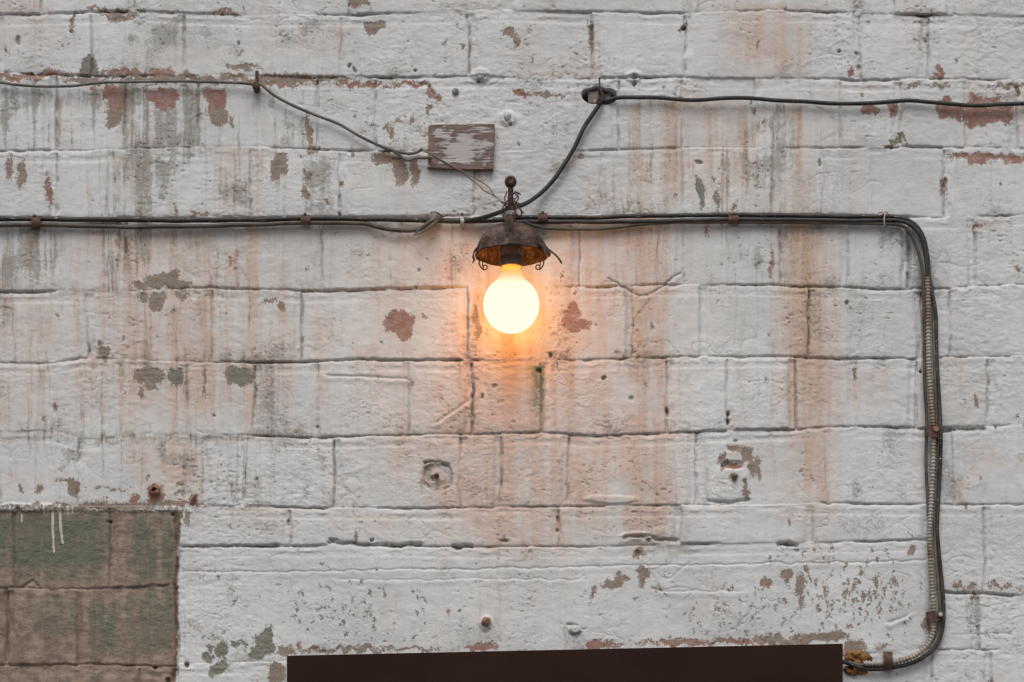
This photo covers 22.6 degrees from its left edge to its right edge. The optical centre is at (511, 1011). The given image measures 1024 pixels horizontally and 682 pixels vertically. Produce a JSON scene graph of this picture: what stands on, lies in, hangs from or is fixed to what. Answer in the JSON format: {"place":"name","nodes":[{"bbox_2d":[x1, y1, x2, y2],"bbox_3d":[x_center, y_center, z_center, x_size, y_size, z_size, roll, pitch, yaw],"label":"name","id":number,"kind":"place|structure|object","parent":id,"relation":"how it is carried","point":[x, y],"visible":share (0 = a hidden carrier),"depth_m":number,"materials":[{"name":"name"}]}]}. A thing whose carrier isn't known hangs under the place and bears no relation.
{"place":"outdoors","nodes":[
{"label":"outdoors","id":0,"kind":"place"},
{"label":"pavement","id":1,"kind":"structure","parent":0,"visible":0},
{"bbox_2d":[0,0,1023,681],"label":"brick wall","id":2,"kind":"structure","parent":1,"relation":"on","point":[306,414],"depth_m":4.20,"materials":[{"name":"white brick"}]},
{"bbox_2d":[149,484,159,495],"bbox_3d":[-0.587,-0.855,4.205,0.018,0.018,0.032,0,0,0],"label":"wall sleeve","id":3,"kind":"object","parent":2,"relation":"attached to","point":[152,486],"depth_m":4.19,"materials":[{"name":"brown metal"}]},
{"bbox_2d":[189,494,196,505],"bbox_3d":[-0.521,-0.838,4.191,0.006,0.017,0.022,0,0,-31],"label":"paint flake","id":4,"kind":"object","parent":2,"relation":"attached to","point":[193,501],"visible":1,"depth_m":4.19,"materials":[{"name":"paint"}]},
{"bbox_2d":[0,221,429,232],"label":"cable","id":5,"kind":"object","parent":2,"relation":"attached to","point":[227,225],"visible":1,"depth_m":4.19,"materials":[{"name":"black rubber"}]},
{"bbox_2d":[31,214,39,228],"bbox_3d":[-0.779,-1.293,4.191,0.018,0.023,0.018,0,0,0],"label":"cable clip","id":6,"kind":"object","parent":5,"relation":"attached to","point":[35,223],"visible":1,"depth_m":4.18,"materials":[{"name":"metal"}]},
{"bbox_2d":[252,71,260,92],"bbox_3d":[-0.418,-1.522,4.204,0.012,0.031,0.053,0,0,0],"label":"wall peg","id":7,"kind":"object","parent":2,"relation":"attached to","point":[256,86],"depth_m":4.18,"materials":[{"name":"metal"}]},
{"bbox_2d":[0,80,421,154],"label":"power cable","id":8,"kind":"object","parent":7,"relation":"attached to","point":[215,82],"visible":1,"depth_m":4.19,"materials":[{"name":"grey rubber"}]},
{"bbox_2d":[385,146,431,161],"bbox_3d":[-0.170,-1.404,4.189,0.078,0.026,0.009,0,0,0],"label":"cable tail","id":9,"kind":"object","parent":8,"relation":"attached to","point":[411,158],"visible":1,"depth_m":4.19},
{"bbox_2d":[0,216,515,223],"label":"cable","id":10,"kind":"object","parent":2,"relation":"attached to","point":[228,219],"visible":0.97,"depth_m":4.19,"materials":[{"name":"grey rubber"}]},
{"bbox_2d":[301,213,309,223],"bbox_3d":[-0.338,-1.297,4.191,0.016,0.019,0.018,0,0,0],"label":"cable clip","id":11,"kind":"object","parent":10,"relation":"attached to","point":[305,218],"visible":1,"depth_m":4.18,"materials":[{"name":"metal"}]},
{"bbox_2d":[413,211,447,235],"bbox_3d":[-0.133,-1.287,4.186,0.057,0.043,0.022,0,0,0],"label":"tape knot","id":12,"kind":"object","parent":10,"relation":"attached to","point":[434,218],"visible":1,"depth_m":4.18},
{"bbox_2d":[460,213,463,226],"bbox_3d":[-0.081,-1.296,4.191,0.007,0.021,0.018,0,0,0],"label":"cable clip","id":13,"kind":"object","parent":10,"relation":"attached to","point":[462,220],"visible":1,"depth_m":4.18,"materials":[{"name":"metal"}]},
{"bbox_2d":[452,87,458,94],"bbox_3d":[-0.093,-1.510,4.208,0.012,0.012,0.026,0,0,0],"label":"wall plug","id":14,"kind":"object","parent":2,"relation":"attached to","point":[455,90],"depth_m":4.20,"materials":[{"name":"grey plastic"}]},
{"bbox_2d":[428,124,494,171],"bbox_3d":[-0.083,-1.416,4.196,0.110,0.074,0.014,0,0,0],"label":"wooden board","id":15,"kind":"object","parent":2,"relation":"attached to","point":[466,147],"visible":1,"depth_m":4.19,"materials":[{"name":"paint"}]},
{"bbox_2d":[476,74,484,79],"bbox_3d":[-0.052,-1.535,4.207,0.015,0.015,0.028,0,0,0],"label":"wall plug","id":16,"kind":"object","parent":2,"relation":"attached to","point":[480,76],"depth_m":4.20,"materials":[{"name":"white plastic"}]},
{"bbox_2d":[481,617,490,625],"bbox_3d":[-0.043,-0.642,4.205,0.017,0.023,0.034,0,0,0],"label":"wall plug","id":17,"kind":"object","parent":2,"relation":"attached to","point":[485,621],"depth_m":4.19,"materials":[{"name":"pink plastic"}]},
{"bbox_2d":[503,113,511,120],"bbox_3d":[-0.008,-1.468,4.206,0.016,0.018,0.030,0,0,0],"label":"wall plug","id":18,"kind":"object","parent":2,"relation":"attached to","point":[507,117],"depth_m":4.19,"materials":[{"name":"white plastic"}]},
{"bbox_2d":[472,175,561,333],"bbox_3d":[-0.005,-1.220,4.136,0.124,0.253,0.153,0,0,-36],"label":"wall lamp","id":19,"kind":"object","parent":2,"relation":"attached to","point":[510,246],"visible":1,"depth_m":4.10,"materials":[{"name":"rusted iron"},{"name":"glass"}]},
{"bbox_2d":[422,148,507,207],"bbox_3d":[-0.070,-1.352,4.165,0.156,0.118,0.036,0,0,24],"label":"twisted flex","id":20,"kind":"object","parent":19,"relation":"attached to","point":[451,166],"visible":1,"depth_m":4.17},
{"bbox_2d":[439,90,604,223],"bbox_3d":[0.016,-1.402,4.169,0.278,0.226,0.070,0,0,-4],"label":"lamp cable","id":21,"kind":"object","parent":2,"relation":"attached to","point":[555,176],"visible":1,"depth_m":4.19,"materials":[{"name":"black rubber"}]},
{"bbox_2d":[287,644,842,681],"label":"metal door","id":22,"kind":"structure","parent":2,"relation":"attached to","point":[796,663],"depth_m":4.15,"materials":[{"name":"metal"}]},
{"bbox_2d":[587,77,610,104],"bbox_3d":[0.144,-1.505,4.214,0.039,0.044,0.063,0,0,0],"label":"hole anchor","id":23,"kind":"object","parent":2,"relation":"in","point":[593,97],"visible":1,"depth_m":4.21,"materials":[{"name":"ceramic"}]},
{"bbox_2d":[597,95,1023,107],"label":"drop cable","id":24,"kind":"object","parent":23,"relation":"attached to","point":[816,102],"visible":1,"depth_m":4.19,"materials":[{"name":"black rubber"}]},
{"bbox_2d":[516,213,945,670],"bbox_3d":[0.355,-0.932,4.188,0.710,0.751,0.015,0,0,0],"label":"cable","id":25,"kind":"object","parent":2,"relation":"attached to","point":[785,215],"visible":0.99,"depth_m":4.19,"materials":[{"name":"black rubber"}]},
{"bbox_2d":[538,211,546,222],"bbox_3d":[0.050,-1.300,4.191,0.015,0.021,0.018,0,0,0],"label":"cable clip","id":26,"kind":"object","parent":25,"relation":"attached to","point":[542,216],"visible":1,"depth_m":4.18,"materials":[{"name":"metal"}]},
{"bbox_2d":[515,217,928,276],"bbox_3d":[0.342,-1.248,4.189,0.684,0.104,0.008,0,0,0],"label":"cable","id":27,"kind":"object","parent":25,"relation":"attached to","point":[895,220],"visible":0.99,"depth_m":4.19,"materials":[{"name":"black rubber"}]},
{"bbox_2d":[728,212,738,223],"bbox_3d":[0.363,-1.298,4.191,0.019,0.018,0.018,0,0,0],"label":"cable clip","id":28,"kind":"object","parent":25,"relation":"attached to","point":[733,218],"visible":1,"depth_m":4.18,"materials":[{"name":"metal"}]},
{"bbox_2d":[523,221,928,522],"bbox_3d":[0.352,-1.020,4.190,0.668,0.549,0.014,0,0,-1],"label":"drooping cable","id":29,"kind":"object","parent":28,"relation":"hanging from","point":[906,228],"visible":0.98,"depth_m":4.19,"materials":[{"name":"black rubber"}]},
{"bbox_2d":[877,211,888,225],"bbox_3d":[0.608,-1.296,4.189,0.013,0.027,0.019,0,0,-30],"label":"wire tie","id":30,"kind":"object","parent":25,"relation":"attached to","point":[882,212],"visible":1,"depth_m":4.18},
{"bbox_2d":[850,288,940,666],"bbox_3d":[0.626,-0.874,4.193,0.152,0.620,0.007,0,0,0],"label":"cable","id":31,"kind":"object","parent":25,"relation":"attached to","point":[934,534],"visible":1,"depth_m":4.19,"materials":[{"name":"black rubber"}]},
{"bbox_2d":[843,651,872,674],"bbox_3d":[0.567,-0.572,4.199,0.050,0.040,0.017,0,0,0],"label":"foam filler","id":32,"kind":"object","parent":2,"relation":"attached to","point":[857,656],"visible":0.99,"depth_m":4.20,"materials":[{"name":"plastic"}]},
{"bbox_2d":[863,277,936,666],"bbox_3d":[0.634,-0.882,4.187,0.121,0.636,0.010,0,0,0],"label":"ribbed conduit","id":33,"kind":"object","parent":2,"relation":"attached to","point":[932,479],"visible":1,"depth_m":4.18,"materials":[{"name":"grey plastic"}]},
{"bbox_2d":[883,651,892,667],"bbox_3d":[0.615,-0.576,4.189,0.016,0.030,0.024,0,0,8],"label":"cable clip","id":34,"kind":"object","parent":33,"relation":"attached to","point":[887,659],"visible":1,"depth_m":4.18,"materials":[{"name":"metal"}]},
{"bbox_2d":[925,426,938,436],"bbox_3d":[0.690,-0.948,4.188,0.029,0.021,0.024,0,0,0],"label":"cable clip","id":35,"kind":"object","parent":33,"relation":"attached to","point":[931,431],"visible":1,"depth_m":4.18,"materials":[{"name":"metal"}]},
{"bbox_2d":[926,611,942,621],"bbox_3d":[0.692,-0.647,4.188,0.027,0.020,0.023,0,0,0],"label":"cable clip","id":36,"kind":"object","parent":33,"relation":"attached to","point":[934,616],"visible":1,"depth_m":4.18,"materials":[{"name":"metal"}]}
]}

